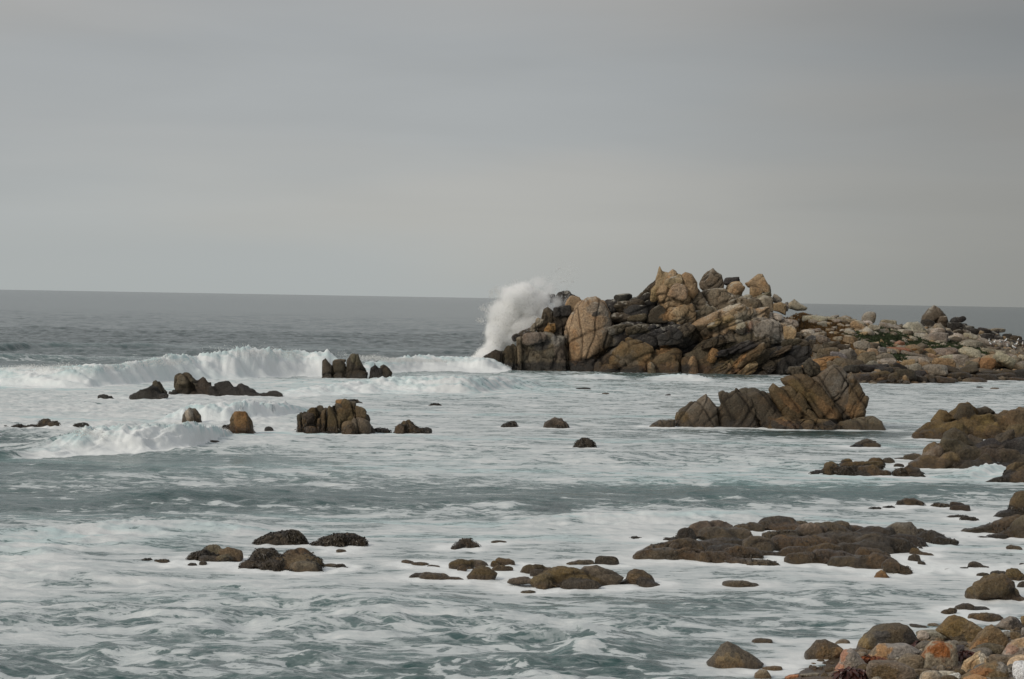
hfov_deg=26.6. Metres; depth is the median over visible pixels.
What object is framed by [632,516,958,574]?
reef
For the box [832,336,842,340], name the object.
boulder
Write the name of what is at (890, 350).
boulder
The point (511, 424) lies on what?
sea rock
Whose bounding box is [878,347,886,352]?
boulder
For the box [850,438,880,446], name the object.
sea rock
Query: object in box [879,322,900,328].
boulder
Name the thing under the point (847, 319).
boulder
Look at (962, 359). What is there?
boulder
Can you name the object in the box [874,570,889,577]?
sea rock
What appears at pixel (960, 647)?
boulder
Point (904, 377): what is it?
boulder
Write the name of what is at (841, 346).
boulder
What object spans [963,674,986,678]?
boulder
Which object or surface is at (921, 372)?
boulder
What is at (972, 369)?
boulder
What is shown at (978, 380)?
boulder
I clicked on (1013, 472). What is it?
sea rock
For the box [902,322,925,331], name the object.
boulder
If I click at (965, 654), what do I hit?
seaweed
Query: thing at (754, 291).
boulder
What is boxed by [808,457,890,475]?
sea rock
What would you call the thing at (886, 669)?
boulder
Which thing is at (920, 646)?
shingle
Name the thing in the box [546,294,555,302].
wave spray
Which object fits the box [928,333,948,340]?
boulder
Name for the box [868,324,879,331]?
boulder
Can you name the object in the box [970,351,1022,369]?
boulder
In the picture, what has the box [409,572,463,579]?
sea rock
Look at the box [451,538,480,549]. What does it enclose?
sea rock
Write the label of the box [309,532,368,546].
sea rock
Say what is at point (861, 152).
sky
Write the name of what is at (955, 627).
boulder
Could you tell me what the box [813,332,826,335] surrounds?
boulder
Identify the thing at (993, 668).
boulder
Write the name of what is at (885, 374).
boulder
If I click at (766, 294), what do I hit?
boulder
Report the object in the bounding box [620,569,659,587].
sea rock
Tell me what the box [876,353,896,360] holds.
boulder
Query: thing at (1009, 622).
boulder
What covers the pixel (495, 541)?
sea rock
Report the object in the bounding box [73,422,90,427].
sea rock
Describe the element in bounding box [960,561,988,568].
sea rock
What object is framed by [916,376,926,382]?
boulder
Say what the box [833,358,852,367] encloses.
boulder
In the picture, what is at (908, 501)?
sea rock
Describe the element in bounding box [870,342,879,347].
boulder
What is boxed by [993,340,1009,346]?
boulder
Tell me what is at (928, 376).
boulder
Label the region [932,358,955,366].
boulder
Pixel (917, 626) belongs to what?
boulder
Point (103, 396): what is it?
sea rock
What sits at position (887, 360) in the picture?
boulder
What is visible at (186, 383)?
sea rock
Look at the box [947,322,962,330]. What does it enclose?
boulder
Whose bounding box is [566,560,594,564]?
sea rock
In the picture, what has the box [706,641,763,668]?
boulder
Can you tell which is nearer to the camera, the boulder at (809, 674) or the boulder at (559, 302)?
the boulder at (809, 674)
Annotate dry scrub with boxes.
[783,312,862,358]
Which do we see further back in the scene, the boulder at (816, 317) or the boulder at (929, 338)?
the boulder at (929, 338)
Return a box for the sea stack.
[649,358,885,429]
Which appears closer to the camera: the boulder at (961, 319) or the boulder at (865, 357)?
the boulder at (865, 357)
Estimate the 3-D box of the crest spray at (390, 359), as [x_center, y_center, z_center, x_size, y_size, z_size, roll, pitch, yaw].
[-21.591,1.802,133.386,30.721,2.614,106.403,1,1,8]
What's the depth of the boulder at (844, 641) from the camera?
38.20 m
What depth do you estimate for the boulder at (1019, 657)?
34.16 m
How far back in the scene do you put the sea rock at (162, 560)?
48.12 m
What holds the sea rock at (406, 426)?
in the sea
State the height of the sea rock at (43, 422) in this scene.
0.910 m
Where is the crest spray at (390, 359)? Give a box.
[2,341,511,437]
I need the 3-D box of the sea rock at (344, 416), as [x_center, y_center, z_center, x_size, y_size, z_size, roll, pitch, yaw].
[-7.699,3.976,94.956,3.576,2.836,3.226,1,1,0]
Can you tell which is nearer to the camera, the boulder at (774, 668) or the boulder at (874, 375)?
the boulder at (774, 668)
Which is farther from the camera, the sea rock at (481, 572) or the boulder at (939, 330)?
the boulder at (939, 330)
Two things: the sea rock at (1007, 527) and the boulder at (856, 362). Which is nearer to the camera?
the sea rock at (1007, 527)
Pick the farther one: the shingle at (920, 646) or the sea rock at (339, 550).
the sea rock at (339, 550)
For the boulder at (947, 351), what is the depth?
183.38 m
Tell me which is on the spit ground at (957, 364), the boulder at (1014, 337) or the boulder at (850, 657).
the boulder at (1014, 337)
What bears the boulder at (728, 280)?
on the rocky island
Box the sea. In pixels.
[0,290,1023,678]
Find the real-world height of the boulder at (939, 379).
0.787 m
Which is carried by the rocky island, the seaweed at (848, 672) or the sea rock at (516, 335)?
the sea rock at (516, 335)
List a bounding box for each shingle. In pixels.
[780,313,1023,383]
[809,625,1023,678]
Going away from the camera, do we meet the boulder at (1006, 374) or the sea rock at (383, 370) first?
the sea rock at (383, 370)
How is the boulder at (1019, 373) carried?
on the spit ground at (957, 364)
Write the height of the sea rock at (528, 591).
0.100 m
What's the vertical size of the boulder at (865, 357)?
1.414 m
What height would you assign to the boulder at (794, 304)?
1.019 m
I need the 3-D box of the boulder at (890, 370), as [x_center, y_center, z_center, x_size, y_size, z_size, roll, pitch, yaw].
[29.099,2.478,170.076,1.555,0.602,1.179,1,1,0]
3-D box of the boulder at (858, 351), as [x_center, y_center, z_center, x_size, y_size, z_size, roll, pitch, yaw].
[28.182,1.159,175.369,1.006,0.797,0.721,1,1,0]
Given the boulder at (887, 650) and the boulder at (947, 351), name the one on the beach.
the boulder at (887, 650)
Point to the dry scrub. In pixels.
(806, 324)
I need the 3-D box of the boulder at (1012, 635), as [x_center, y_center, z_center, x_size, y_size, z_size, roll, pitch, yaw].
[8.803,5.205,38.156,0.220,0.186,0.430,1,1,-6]
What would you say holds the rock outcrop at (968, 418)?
in the sea
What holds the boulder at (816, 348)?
on the spit ground at (957, 364)
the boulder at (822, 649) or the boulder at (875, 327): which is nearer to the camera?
the boulder at (822, 649)
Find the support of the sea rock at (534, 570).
in the sea
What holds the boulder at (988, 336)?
on the spit ground at (957, 364)
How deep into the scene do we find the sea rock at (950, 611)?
42.13 m
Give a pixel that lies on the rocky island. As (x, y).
(672, 321)
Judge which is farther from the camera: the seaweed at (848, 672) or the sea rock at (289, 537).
the sea rock at (289, 537)
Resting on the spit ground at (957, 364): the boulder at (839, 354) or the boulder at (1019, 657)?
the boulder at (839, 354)
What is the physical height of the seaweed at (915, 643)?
0.299 m
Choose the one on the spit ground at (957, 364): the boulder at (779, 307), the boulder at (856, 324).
the boulder at (856, 324)
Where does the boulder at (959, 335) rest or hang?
on the spit ground at (957, 364)
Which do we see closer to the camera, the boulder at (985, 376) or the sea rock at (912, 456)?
the sea rock at (912, 456)
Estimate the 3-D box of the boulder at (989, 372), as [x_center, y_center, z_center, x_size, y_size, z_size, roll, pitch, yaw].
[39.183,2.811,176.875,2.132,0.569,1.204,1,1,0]
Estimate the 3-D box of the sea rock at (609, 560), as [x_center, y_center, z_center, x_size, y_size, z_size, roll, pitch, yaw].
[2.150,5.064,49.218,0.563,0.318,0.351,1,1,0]
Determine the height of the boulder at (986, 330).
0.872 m
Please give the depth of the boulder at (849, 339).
179.54 m
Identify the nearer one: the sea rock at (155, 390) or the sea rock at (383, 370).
the sea rock at (155, 390)
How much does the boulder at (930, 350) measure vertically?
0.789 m
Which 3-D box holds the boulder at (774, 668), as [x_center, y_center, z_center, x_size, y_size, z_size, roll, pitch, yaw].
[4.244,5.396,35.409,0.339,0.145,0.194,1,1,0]
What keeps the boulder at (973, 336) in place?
on the spit ground at (957, 364)
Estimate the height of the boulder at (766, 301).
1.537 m
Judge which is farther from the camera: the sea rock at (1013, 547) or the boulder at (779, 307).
the boulder at (779, 307)
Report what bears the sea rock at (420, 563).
in the sea
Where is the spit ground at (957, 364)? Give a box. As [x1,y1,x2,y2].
[777,320,1023,383]
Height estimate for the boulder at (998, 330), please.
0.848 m
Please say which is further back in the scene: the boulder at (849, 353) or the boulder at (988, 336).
the boulder at (988, 336)
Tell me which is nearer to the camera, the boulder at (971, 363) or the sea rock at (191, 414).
the sea rock at (191, 414)
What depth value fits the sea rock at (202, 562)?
47.83 m
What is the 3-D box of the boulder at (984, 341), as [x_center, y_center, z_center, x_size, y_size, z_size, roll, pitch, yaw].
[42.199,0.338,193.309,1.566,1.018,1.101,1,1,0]
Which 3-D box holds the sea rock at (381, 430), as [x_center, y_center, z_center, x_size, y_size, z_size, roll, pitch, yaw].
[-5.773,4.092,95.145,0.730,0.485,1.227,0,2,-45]
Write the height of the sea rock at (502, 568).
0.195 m
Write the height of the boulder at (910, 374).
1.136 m
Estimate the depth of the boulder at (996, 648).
35.56 m
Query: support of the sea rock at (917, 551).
in the sea
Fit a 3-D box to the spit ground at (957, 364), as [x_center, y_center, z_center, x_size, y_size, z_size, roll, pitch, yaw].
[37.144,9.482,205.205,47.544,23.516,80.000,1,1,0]
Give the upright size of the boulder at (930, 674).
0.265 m
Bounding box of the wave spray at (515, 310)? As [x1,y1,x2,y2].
[468,260,577,357]
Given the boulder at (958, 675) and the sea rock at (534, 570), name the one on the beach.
the boulder at (958, 675)
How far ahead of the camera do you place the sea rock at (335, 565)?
47.77 m
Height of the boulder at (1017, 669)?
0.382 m
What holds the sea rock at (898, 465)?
in the sea
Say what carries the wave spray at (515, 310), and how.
on the sea
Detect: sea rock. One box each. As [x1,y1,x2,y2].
[4,418,60,427]
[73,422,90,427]
[97,394,113,398]
[129,380,168,399]
[154,559,169,562]
[168,372,282,396]
[182,407,201,422]
[185,544,242,561]
[199,561,206,564]
[222,411,255,433]
[238,547,324,571]
[252,529,308,545]
[264,426,273,430]
[295,398,375,433]
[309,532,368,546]
[322,354,367,378]
[324,563,347,567]
[336,549,346,552]
[348,399,361,402]
[369,364,391,378]
[374,427,391,432]
[393,420,431,433]
[401,560,412,563]
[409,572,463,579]
[412,562,428,565]
[449,559,487,570]
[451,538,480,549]
[467,565,497,579]
[490,557,514,566]
[491,540,505,542]
[492,565,512,570]
[501,421,518,427]
[507,565,623,589]
[511,328,530,341]
[520,564,550,576]
[520,590,535,592]
[543,417,568,427]
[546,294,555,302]
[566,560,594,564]
[572,437,596,447]
[594,556,618,564]
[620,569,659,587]
[722,580,758,586]
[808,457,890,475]
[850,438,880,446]
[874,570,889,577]
[883,457,894,462]
[891,465,925,476]
[894,463,903,466]
[895,498,925,505]
[903,453,920,459]
[908,554,920,561]
[909,548,933,555]
[930,502,970,510]
[941,608,956,613]
[947,514,978,520]
[954,603,989,609]
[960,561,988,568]
[961,514,1023,538]
[964,573,1023,600]
[967,612,1002,621]
[976,572,988,575]
[986,462,1023,482]
[990,570,1005,573]
[993,491,1023,517]
[1005,568,1023,580]
[1006,545,1021,549]
[1017,581,1023,587]
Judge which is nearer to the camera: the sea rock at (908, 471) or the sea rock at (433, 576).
the sea rock at (433, 576)
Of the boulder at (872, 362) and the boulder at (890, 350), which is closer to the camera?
the boulder at (872, 362)
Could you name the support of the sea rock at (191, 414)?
in the sea
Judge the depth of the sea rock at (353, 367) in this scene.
156.77 m
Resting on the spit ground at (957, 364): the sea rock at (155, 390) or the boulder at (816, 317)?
the boulder at (816, 317)
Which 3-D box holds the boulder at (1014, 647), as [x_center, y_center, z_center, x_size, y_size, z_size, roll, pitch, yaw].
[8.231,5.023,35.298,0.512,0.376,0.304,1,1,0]
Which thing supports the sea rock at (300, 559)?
in the sea
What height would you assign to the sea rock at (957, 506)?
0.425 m
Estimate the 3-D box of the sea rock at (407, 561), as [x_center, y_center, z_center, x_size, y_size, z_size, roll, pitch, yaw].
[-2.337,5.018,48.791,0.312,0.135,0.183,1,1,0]
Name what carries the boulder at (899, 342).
on the spit ground at (957, 364)
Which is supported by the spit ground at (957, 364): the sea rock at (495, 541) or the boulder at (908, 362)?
the boulder at (908, 362)
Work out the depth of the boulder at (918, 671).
33.67 m
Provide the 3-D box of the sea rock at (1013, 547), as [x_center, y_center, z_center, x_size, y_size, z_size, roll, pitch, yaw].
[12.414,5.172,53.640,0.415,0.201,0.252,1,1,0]
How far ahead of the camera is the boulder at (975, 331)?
199.59 m
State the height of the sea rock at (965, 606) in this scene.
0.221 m
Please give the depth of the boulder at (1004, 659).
34.33 m
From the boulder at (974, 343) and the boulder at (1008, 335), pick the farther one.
the boulder at (1008, 335)
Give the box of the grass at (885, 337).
[841,325,990,362]
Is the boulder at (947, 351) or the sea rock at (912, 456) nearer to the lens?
the sea rock at (912, 456)
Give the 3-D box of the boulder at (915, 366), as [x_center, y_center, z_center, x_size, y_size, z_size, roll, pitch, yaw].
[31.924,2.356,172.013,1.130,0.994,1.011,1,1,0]
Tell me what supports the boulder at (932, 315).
on the spit ground at (957, 364)
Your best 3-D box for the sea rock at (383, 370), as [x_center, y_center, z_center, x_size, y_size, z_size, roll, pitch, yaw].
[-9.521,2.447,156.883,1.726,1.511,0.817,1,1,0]
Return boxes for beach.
[783,638,1012,678]
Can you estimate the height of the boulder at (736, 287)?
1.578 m
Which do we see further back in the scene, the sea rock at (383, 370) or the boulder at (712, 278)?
the boulder at (712, 278)
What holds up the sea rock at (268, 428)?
in the sea
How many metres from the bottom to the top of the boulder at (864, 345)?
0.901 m
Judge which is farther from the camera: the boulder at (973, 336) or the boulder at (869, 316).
the boulder at (869, 316)
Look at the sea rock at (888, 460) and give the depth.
82.09 m
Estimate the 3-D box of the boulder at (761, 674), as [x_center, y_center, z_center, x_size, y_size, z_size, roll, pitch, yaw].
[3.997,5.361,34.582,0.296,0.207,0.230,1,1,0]
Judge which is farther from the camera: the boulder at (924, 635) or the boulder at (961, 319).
the boulder at (961, 319)
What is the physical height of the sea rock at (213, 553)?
0.532 m
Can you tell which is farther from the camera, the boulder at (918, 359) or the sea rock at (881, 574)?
the boulder at (918, 359)
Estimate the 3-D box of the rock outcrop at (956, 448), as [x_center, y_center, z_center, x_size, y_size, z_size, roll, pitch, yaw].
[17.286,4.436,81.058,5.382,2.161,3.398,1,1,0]
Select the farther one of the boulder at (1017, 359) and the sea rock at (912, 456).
the boulder at (1017, 359)
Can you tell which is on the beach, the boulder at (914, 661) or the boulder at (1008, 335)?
the boulder at (914, 661)
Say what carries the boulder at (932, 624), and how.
on the beach
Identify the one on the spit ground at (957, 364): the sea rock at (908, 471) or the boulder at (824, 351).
the boulder at (824, 351)
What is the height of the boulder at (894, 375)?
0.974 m
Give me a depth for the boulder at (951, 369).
173.60 m
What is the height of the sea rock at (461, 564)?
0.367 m
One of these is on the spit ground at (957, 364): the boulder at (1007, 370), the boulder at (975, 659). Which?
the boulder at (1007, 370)
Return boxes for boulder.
[555,291,577,306]
[699,268,723,290]
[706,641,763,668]
[724,277,739,285]
[726,281,744,294]
[745,274,769,292]
[749,286,762,296]
[752,638,772,642]
[754,669,771,678]
[757,292,771,298]
[759,295,772,311]
[762,666,782,670]
[772,294,781,302]
[773,302,786,315]
[785,674,798,678]
[788,299,806,310]
[800,672,819,676]
[802,315,828,320]
[802,356,840,370]
[804,639,843,659]
[812,344,821,352]
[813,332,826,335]
[816,335,830,343]
[816,347,838,358]
[817,322,826,326]
[822,341,840,347]
[830,351,846,358]
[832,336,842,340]
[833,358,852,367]
[834,648,866,670]
[835,639,849,643]
[836,317,853,322]
[837,344,849,349]
[839,349,856,359]
[843,335,855,343]
[843,365,860,372]
[850,320,865,329]
[851,359,863,364]
[853,341,869,350]
[854,373,870,380]
[855,349,866,355]
[856,623,918,649]
[857,351,876,363]
[860,364,874,371]
[861,311,875,322]
[866,360,878,364]
[866,660,916,678]
[867,348,878,355]
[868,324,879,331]
[868,372,879,379]
[868,643,920,658]
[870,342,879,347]
[874,364,888,367]
[875,367,893,372]
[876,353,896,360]
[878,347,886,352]
[878,358,896,363]
[878,371,890,378]
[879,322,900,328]
[879,329,889,333]
[880,319,896,324]
[886,347,910,351]
[887,348,896,353]
[888,372,898,380]
[892,363,907,368]
[895,340,904,344]
[895,369,916,381]
[898,653,923,668]
[900,359,914,365]
[901,350,923,356]
[901,375,909,381]
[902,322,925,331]
[904,356,929,363]
[909,363,921,370]
[909,624,926,627]
[914,333,926,337]
[914,669,928,675]
[915,370,926,375]
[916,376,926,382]
[916,629,947,640]
[919,670,955,678]
[920,305,948,327]
[921,336,933,340]
[921,640,957,667]
[922,364,947,376]
[923,374,934,380]
[925,348,935,354]
[927,623,938,625]
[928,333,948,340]
[928,353,937,357]
[929,328,944,332]
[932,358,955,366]
[934,347,957,355]
[935,376,955,382]
[936,615,981,641]
[938,354,968,364]
[946,365,960,372]
[946,372,971,378]
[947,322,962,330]
[949,316,965,322]
[950,673,960,678]
[953,333,963,337]
[956,645,964,658]
[958,347,981,357]
[960,365,978,373]
[960,660,1008,678]
[961,340,982,347]
[961,651,989,671]
[963,333,978,339]
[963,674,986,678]
[965,328,979,334]
[965,361,978,366]
[965,378,986,381]
[967,624,1009,649]
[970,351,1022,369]
[976,373,997,379]
[976,643,1004,654]
[977,337,994,346]
[978,327,990,332]
[980,333,994,340]
[980,348,1005,353]
[980,370,1002,373]
[988,654,1011,663]
[991,328,1005,333]
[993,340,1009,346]
[994,335,1003,339]
[995,616,1022,629]
[996,372,1016,376]
[1002,333,1011,338]
[1002,369,1014,373]
[1002,637,1023,656]
[1004,631,1020,639]
[1007,654,1023,665]
[1008,377,1023,380]
[1010,335,1021,340]
[1012,660,1023,678]
[1013,357,1021,362]
[1015,369,1023,377]
[1020,616,1023,634]
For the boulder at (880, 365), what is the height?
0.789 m
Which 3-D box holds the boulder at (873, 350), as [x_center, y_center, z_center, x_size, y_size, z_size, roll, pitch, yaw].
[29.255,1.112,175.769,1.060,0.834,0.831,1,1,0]
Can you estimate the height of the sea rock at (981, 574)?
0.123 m
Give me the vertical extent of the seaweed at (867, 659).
0.348 m
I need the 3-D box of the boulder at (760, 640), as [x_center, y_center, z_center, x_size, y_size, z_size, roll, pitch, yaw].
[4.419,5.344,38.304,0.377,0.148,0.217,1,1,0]
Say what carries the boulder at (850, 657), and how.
on the beach
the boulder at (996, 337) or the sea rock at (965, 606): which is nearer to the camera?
the sea rock at (965, 606)
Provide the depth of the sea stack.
103.81 m
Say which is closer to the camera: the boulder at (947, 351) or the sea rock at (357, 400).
the sea rock at (357, 400)
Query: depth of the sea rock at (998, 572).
48.58 m
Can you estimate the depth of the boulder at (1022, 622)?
39.39 m
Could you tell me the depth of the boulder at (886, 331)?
189.71 m
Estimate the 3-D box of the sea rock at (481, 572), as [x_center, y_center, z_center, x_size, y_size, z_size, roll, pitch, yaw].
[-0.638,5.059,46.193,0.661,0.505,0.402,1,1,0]
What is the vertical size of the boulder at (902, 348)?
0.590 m
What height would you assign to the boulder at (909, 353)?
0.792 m
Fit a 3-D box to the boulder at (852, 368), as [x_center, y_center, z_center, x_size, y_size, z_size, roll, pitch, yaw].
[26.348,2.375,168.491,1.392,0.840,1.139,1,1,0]
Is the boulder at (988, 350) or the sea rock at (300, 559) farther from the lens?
the boulder at (988, 350)
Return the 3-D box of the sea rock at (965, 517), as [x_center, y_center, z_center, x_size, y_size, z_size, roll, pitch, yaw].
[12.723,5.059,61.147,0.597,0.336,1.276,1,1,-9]
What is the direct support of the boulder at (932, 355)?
on the spit ground at (957, 364)
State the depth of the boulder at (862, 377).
166.33 m
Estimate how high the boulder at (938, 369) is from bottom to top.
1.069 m
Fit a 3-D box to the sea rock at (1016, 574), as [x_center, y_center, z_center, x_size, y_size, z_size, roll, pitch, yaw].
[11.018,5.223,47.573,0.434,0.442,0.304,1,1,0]
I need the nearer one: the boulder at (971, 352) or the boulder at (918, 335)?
the boulder at (971, 352)
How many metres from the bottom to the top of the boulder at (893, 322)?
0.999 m
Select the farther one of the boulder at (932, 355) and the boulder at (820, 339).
the boulder at (932, 355)
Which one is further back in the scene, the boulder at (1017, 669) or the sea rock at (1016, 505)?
the sea rock at (1016, 505)
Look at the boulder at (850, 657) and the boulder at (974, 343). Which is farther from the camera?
the boulder at (974, 343)
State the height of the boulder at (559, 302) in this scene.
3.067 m
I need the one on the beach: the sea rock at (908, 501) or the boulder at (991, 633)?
the boulder at (991, 633)
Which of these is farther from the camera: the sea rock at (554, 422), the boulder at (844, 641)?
the sea rock at (554, 422)
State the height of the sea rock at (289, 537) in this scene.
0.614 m
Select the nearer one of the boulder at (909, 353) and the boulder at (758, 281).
the boulder at (909, 353)
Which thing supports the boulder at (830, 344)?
on the spit ground at (957, 364)
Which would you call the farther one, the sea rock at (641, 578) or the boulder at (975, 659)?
the sea rock at (641, 578)
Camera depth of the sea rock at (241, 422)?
92.33 m
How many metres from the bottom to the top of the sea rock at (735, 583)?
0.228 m
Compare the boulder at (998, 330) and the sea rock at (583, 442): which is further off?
the boulder at (998, 330)
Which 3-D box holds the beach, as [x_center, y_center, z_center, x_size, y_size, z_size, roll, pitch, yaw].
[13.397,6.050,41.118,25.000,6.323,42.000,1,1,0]
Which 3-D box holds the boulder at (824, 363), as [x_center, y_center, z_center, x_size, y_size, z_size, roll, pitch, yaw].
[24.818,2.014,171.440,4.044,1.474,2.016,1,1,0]
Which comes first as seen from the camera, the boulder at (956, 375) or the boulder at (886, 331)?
the boulder at (956, 375)
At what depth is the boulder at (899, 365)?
170.84 m
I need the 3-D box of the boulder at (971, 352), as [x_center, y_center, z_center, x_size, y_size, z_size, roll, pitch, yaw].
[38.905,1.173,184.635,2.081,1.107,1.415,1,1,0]
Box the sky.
[0,0,1023,306]
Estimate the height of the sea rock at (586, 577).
0.724 m
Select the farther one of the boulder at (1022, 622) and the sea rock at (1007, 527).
the sea rock at (1007, 527)
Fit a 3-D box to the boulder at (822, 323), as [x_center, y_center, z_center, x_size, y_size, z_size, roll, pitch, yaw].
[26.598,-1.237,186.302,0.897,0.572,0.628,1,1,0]
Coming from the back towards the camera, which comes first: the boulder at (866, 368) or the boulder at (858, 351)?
the boulder at (858, 351)
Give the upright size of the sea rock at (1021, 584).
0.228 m
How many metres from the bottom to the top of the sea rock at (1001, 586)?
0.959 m
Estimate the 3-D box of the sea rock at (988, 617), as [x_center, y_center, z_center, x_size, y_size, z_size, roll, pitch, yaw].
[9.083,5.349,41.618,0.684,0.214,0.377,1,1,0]
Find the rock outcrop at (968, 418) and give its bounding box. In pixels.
[911,402,1023,438]
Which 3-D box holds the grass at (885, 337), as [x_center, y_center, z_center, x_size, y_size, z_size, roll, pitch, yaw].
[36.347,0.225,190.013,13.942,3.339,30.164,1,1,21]
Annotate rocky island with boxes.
[482,266,816,374]
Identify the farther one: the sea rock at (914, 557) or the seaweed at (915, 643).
the sea rock at (914, 557)
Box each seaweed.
[830,666,868,678]
[861,655,886,663]
[911,640,922,646]
[958,650,974,661]
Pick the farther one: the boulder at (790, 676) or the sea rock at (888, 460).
the sea rock at (888, 460)
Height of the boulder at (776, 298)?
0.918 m
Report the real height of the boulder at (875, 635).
0.526 m
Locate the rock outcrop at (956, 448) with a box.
[908,428,1023,468]
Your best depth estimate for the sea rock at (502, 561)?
48.65 m
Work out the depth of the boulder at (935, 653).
34.42 m
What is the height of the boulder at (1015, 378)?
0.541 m

